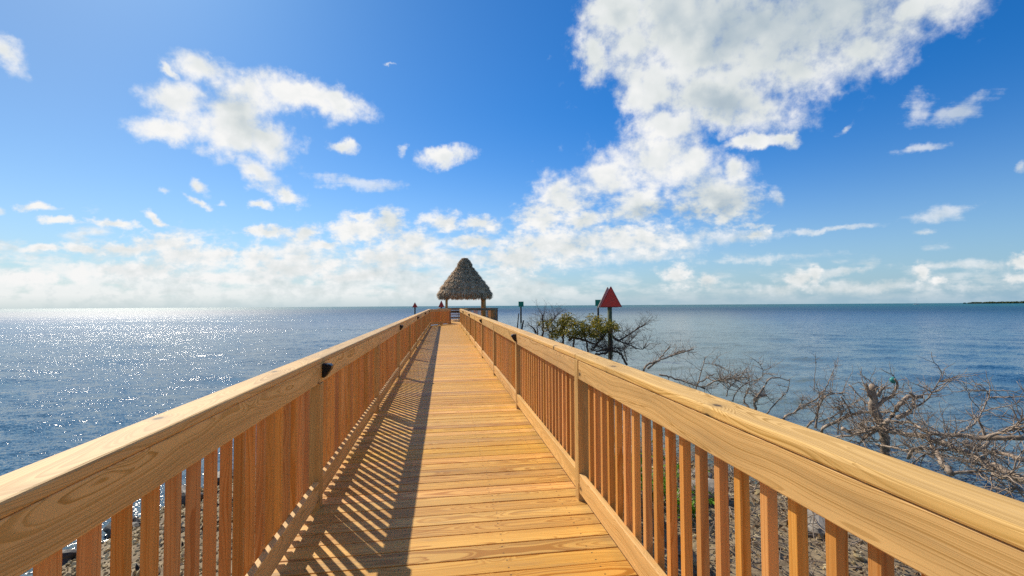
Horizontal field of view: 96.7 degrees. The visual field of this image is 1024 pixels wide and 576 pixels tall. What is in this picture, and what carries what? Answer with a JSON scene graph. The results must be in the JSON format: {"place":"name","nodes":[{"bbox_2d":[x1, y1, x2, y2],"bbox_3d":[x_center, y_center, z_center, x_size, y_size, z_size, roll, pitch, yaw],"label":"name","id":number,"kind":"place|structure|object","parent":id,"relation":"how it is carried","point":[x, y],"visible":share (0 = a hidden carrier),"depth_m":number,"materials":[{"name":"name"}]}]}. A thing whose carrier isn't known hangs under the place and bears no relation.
{"place":"outdoors","nodes":[
{"label":"outdoors","id":0,"kind":"place"},
{"bbox_2d":[74,477,255,575],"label":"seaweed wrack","id":1,"kind":"object","parent":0,"point":[137,567],"visible":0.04,"depth_m":4.81,"materials":[{"name":"brown plant"}]},
{"bbox_2d":[62,442,919,575],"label":"shore ground","id":2,"kind":"structure","parent":0,"point":[818,554],"depth_m":4.45,"materials":[{"name":"soil"}]},
{"bbox_2d":[62,549,76,563],"bbox_3d":[-4.913,2.938,4.941,0.388,0.220,0.266,0,-2,-10],"label":"shore rock","id":3,"kind":"object","parent":2,"relation":"on","point":[67,554],"visible":0.2,"depth_m":4.91,"materials":[{"name":"grey stone"}]},
{"bbox_2d":[103,516,140,537],"bbox_3d":[-4.649,2.902,5.517,0.518,0.214,0.364,-1,-3,27],"label":"shore rock","id":4,"kind":"object","parent":2,"relation":"on","point":[107,528],"visible":0.23,"depth_m":5.43,"materials":[{"name":"grey stone"}]},
{"bbox_2d":[62,478,255,575],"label":"pebbles","id":5,"kind":"object","parent":2,"relation":"on","point":[72,563],"visible":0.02,"depth_m":4.66,"materials":[{"name":"grey gravel"}]},
{"bbox_2d":[181,485,202,505],"bbox_3d":[-4.246,2.723,5.896,0.517,0.283,0.347,-2,-3,32],"label":"shore rock","id":6,"kind":"object","parent":2,"relation":"on","point":[183,496],"visible":0.11,"depth_m":5.79,"materials":[{"name":"grey stone"}]},
{"bbox_2d":[217,469,232,484],"bbox_3d":[-4.342,2.884,6.913,0.348,0.257,0.474,1,-2,-23],"label":"shore rock","id":7,"kind":"object","parent":2,"relation":"on","point":[218,477],"visible":0.11,"depth_m":6.74,"materials":[{"name":"grey stone"}]},
{"bbox_2d":[533,304,662,365],"bbox_3d":[2.784,2.061,15.300,4.277,3.102,2.642,0,-2,-14],"label":"mangrove tree","id":8,"kind":"object","parent":2,"relation":"on","point":[592,333],"visible":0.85,"depth_m":15.01,"materials":[{"name":"green plant"}]},
{"bbox_2d":[623,437,652,492],"bbox_3d":[1.394,2.188,5.646,0.936,0.733,0.828,0,-2,-8],"label":"green plant","id":9,"kind":"object","parent":2,"relation":"on","point":[641,469],"visible":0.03,"depth_m":5.59,"materials":[{"name":"green plant"}]},
{"bbox_2d":[641,449,679,500],"bbox_3d":[1.667,2.258,5.432,0.721,0.596,0.668,-1,-2,10],"label":"green plant","id":10,"kind":"object","parent":2,"relation":"on","point":[678,474],"visible":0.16,"depth_m":5.40,"materials":[{"name":"green plant"}]},
{"bbox_2d":[652,471,714,522],"bbox_3d":[1.887,2.280,5.039,0.689,0.516,0.687,0,-2,-8],"label":"green plant","id":11,"kind":"object","parent":2,"relation":"on","point":[693,507],"visible":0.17,"depth_m":4.91,"materials":[{"name":"green plant"}]},
{"bbox_2d":[691,470,712,478],"bbox_3d":[2.638,2.622,6.346,0.289,0.178,0.366,-1,-2,12],"label":"shore rock","id":12,"kind":"object","parent":2,"relation":"on","point":[711,475],"visible":0.2,"depth_m":6.28,"materials":[{"name":"stone"}]},
{"bbox_2d":[691,478,730,503],"bbox_3d":[2.369,2.486,5.534,0.503,0.342,0.376,-2,-3,37],"label":"shore rock","id":13,"kind":"object","parent":2,"relation":"on","point":[711,485],"visible":0.12,"depth_m":5.44,"materials":[{"name":"stone"}]},
{"bbox_2d":[614,436,904,575],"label":"pebbles","id":14,"kind":"object","parent":2,"relation":"on","point":[857,555],"visible":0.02,"depth_m":4.53,"materials":[{"name":"grey gravel"}]},
{"bbox_2d":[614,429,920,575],"bbox_3d":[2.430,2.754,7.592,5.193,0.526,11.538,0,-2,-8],"label":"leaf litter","id":15,"kind":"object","parent":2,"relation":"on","point":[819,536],"visible":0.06,"depth_m":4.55,"materials":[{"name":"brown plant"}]},
{"bbox_2d":[614,401,1012,575],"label":"fallen twigs","id":16,"kind":"object","parent":2,"relation":"on","point":[730,472],"visible":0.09,"depth_m":4.42,"materials":[{"name":"brown wood"}]},
{"bbox_2d":[807,509,824,537],"bbox_3d":[3.140,2.491,4.773,0.304,0.296,0.464,-2,-3,33],"label":"shore rock","id":17,"kind":"object","parent":2,"relation":"on","point":[820,522],"visible":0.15,"depth_m":4.62,"materials":[{"name":"stone"}]},
{"bbox_2d":[0,303,1023,575],"bbox_3d":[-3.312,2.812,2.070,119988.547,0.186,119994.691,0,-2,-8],"label":"sea water","id":18,"kind":"structure","parent":0,"point":[72,377],"depth_m":25.42,"materials":[{"name":"blue liquid"}]},
{"bbox_2d":[440,319,459,324],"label":"hut platform","id":19,"kind":"structure","parent":18,"relation":"in","point":[455,321],"depth_m":34.51,"materials":[{"name":"brown wood"}]},
{"bbox_2d":[431,309,450,324],"bbox_3d":[-4.902,2.127,31.110,0.140,1.370,3.154,-1,-2,18],"label":"wooden railing","id":20,"kind":"object","parent":19,"relation":"attached to","point":[440,316],"visible":0.89,"depth_m":31.14,"materials":[{"name":"brown wood"}]},
{"bbox_2d":[451,311,459,319],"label":"wooden bench","id":21,"kind":"object","parent":19,"relation":"on","point":[458,312],"visible":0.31,"depth_m":42.00,"materials":[{"name":"brown wood"}]},
{"bbox_2d":[436,258,493,316],"bbox_3d":[-4.145,0.085,39.936,5.068,5.480,5.081,0,-2,-8],"label":"thatched hut","id":22,"kind":"object","parent":19,"relation":"on","point":[464,280],"visible":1,"depth_m":38.35,"materials":[{"name":"grey plant"}]},
{"bbox_2d":[448,308,487,318],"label":"wooden railing","id":23,"kind":"object","parent":19,"relation":"on","point":[456,316],"visible":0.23,"depth_m":43.27,"materials":[{"name":"brown wood"}]},
{"bbox_2d":[468,308,495,320],"bbox_3d":[-2.371,2.279,36.041,2.190,1.370,0.140,0,-2,-8],"label":"wooden railing","id":24,"kind":"object","parent":19,"relation":"on","point":[481,309],"visible":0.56,"depth_m":36.06,"materials":[{"name":"brown wood"}]},
{"bbox_2d":[488,308,497,320],"bbox_3d":[-1.709,2.425,39.892,0.140,1.370,7.540,0,-2,-8],"label":"wooden railing","id":25,"kind":"object","parent":19,"relation":"on","point":[494,314],"visible":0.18,"depth_m":38.17,"materials":[{"name":"brown wood"}]},
{"bbox_2d":[271,325,638,575],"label":"boardwalk","id":26,"kind":"structure","parent":18,"relation":"in","point":[450,466],"depth_m":3.44,"materials":[{"name":"brown wood"}]},
{"bbox_2d":[0,309,430,575],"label":"wooden railing","id":27,"kind":"object","parent":26,"relation":"on","point":[294,429],"visible":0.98,"depth_m":1.83,"materials":[{"name":"brown wood"}]},
{"bbox_2d":[460,309,1023,575],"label":"wooden railing","id":28,"kind":"object","parent":26,"relation":"on","point":[567,399],"visible":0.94,"depth_m":1.70,"materials":[{"name":"brown wood"}]},
{"bbox_2d":[518,302,523,322],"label":"channel marker","id":29,"kind":"object","parent":18,"relation":"in","point":[520,304],"visible":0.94,"depth_m":72.78,"materials":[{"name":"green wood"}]},
{"bbox_2d":[524,298,566,337],"bbox_3d":[1.141,1.987,16.104,1.690,3.316,1.291,-1,-2,15],"label":"bare mangrove","id":30,"kind":"object","parent":18,"relation":"on","point":[534,330],"visible":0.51,"depth_m":16.11,"materials":[{"name":"brown plant"}]},
{"bbox_2d":[595,300,600,317],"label":"channel marker","id":31,"kind":"object","parent":18,"relation":"in","point":[597,302],"visible":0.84,"depth_m":68.42,"materials":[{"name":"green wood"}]},
{"bbox_2d":[597,287,621,357],"bbox_3d":[5.087,2.440,23.638,1.181,5.024,0.536,0,-2,-8],"label":"channel marker","id":32,"kind":"object","parent":18,"relation":"in","point":[609,300],"visible":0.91,"depth_m":23.59,"materials":[{"name":"red paint"}]},
{"bbox_2d":[637,335,704,371],"bbox_3d":[4.622,2.397,13.296,2.104,2.216,1.252,0,-2,-8],"label":"dead mangrove","id":33,"kind":"object","parent":18,"relation":"on","point":[661,357],"visible":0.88,"depth_m":13.27,"materials":[{"name":"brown wood"}]},
{"bbox_2d":[659,345,752,394],"bbox_3d":[5.234,2.489,12.194,1.970,1.944,1.770,0,-2,-8],"label":"dead mangrove","id":34,"kind":"object","parent":18,"relation":"on","point":[694,384],"visible":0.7,"depth_m":12.32,"materials":[{"name":"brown wood"}]},
{"bbox_2d":[703,354,793,413],"bbox_3d":[5.756,2.532,11.274,1.687,1.778,1.800,0,-2,-8],"label":"dead mangrove","id":35,"kind":"object","parent":18,"relation":"on","point":[756,396],"visible":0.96,"depth_m":11.13,"materials":[{"name":"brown wood"}]},
{"bbox_2d":[782,358,839,419],"bbox_3d":[6.600,2.398,10.033,1.264,1.955,0.586,-1,-2,14],"label":"dead mangrove","id":36,"kind":"object","parent":18,"relation":"on","point":[796,410],"visible":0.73,"depth_m":9.99,"materials":[{"name":"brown wood"}]},
{"bbox_2d":[795,354,906,443],"bbox_3d":[6.597,2.308,8.837,1.496,2.035,1.630,0,-2,-8],"label":"dead mangrove","id":37,"kind":"object","parent":18,"relation":"on","point":[840,411],"visible":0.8,"depth_m":8.94,"materials":[{"name":"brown wood"}]},
{"bbox_2d":[826,352,979,457],"bbox_3d":[6.656,2.170,7.856,1.723,2.241,1.393,-1,-2,6],"label":"dead mangrove","id":38,"kind":"object","parent":18,"relation":"on","point":[872,388],"visible":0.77,"depth_m":8.05,"materials":[{"name":"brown wood"}]},
{"bbox_2d":[817,371,1023,499],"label":"dead mangrove","id":39,"kind":"object","parent":18,"relation":"on","point":[994,468],"visible":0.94,"depth_m":6.71,"materials":[{"name":"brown wood"}]},
{"bbox_2d":[963,301,1023,303],"bbox_3d":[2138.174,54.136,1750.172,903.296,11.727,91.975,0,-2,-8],"label":"mangrove island","id":40,"kind":"structure","parent":18,"relation":"on","point":[1001,302],"depth_m":1674.41,"materials":[{"name":"green plant"}]},
{"bbox_2d":[0,0,1023,308],"label":"sky","id":41,"kind":"structure","parent":0,"point":[154,153],"materials":[{"name":"blue"}]}
]}

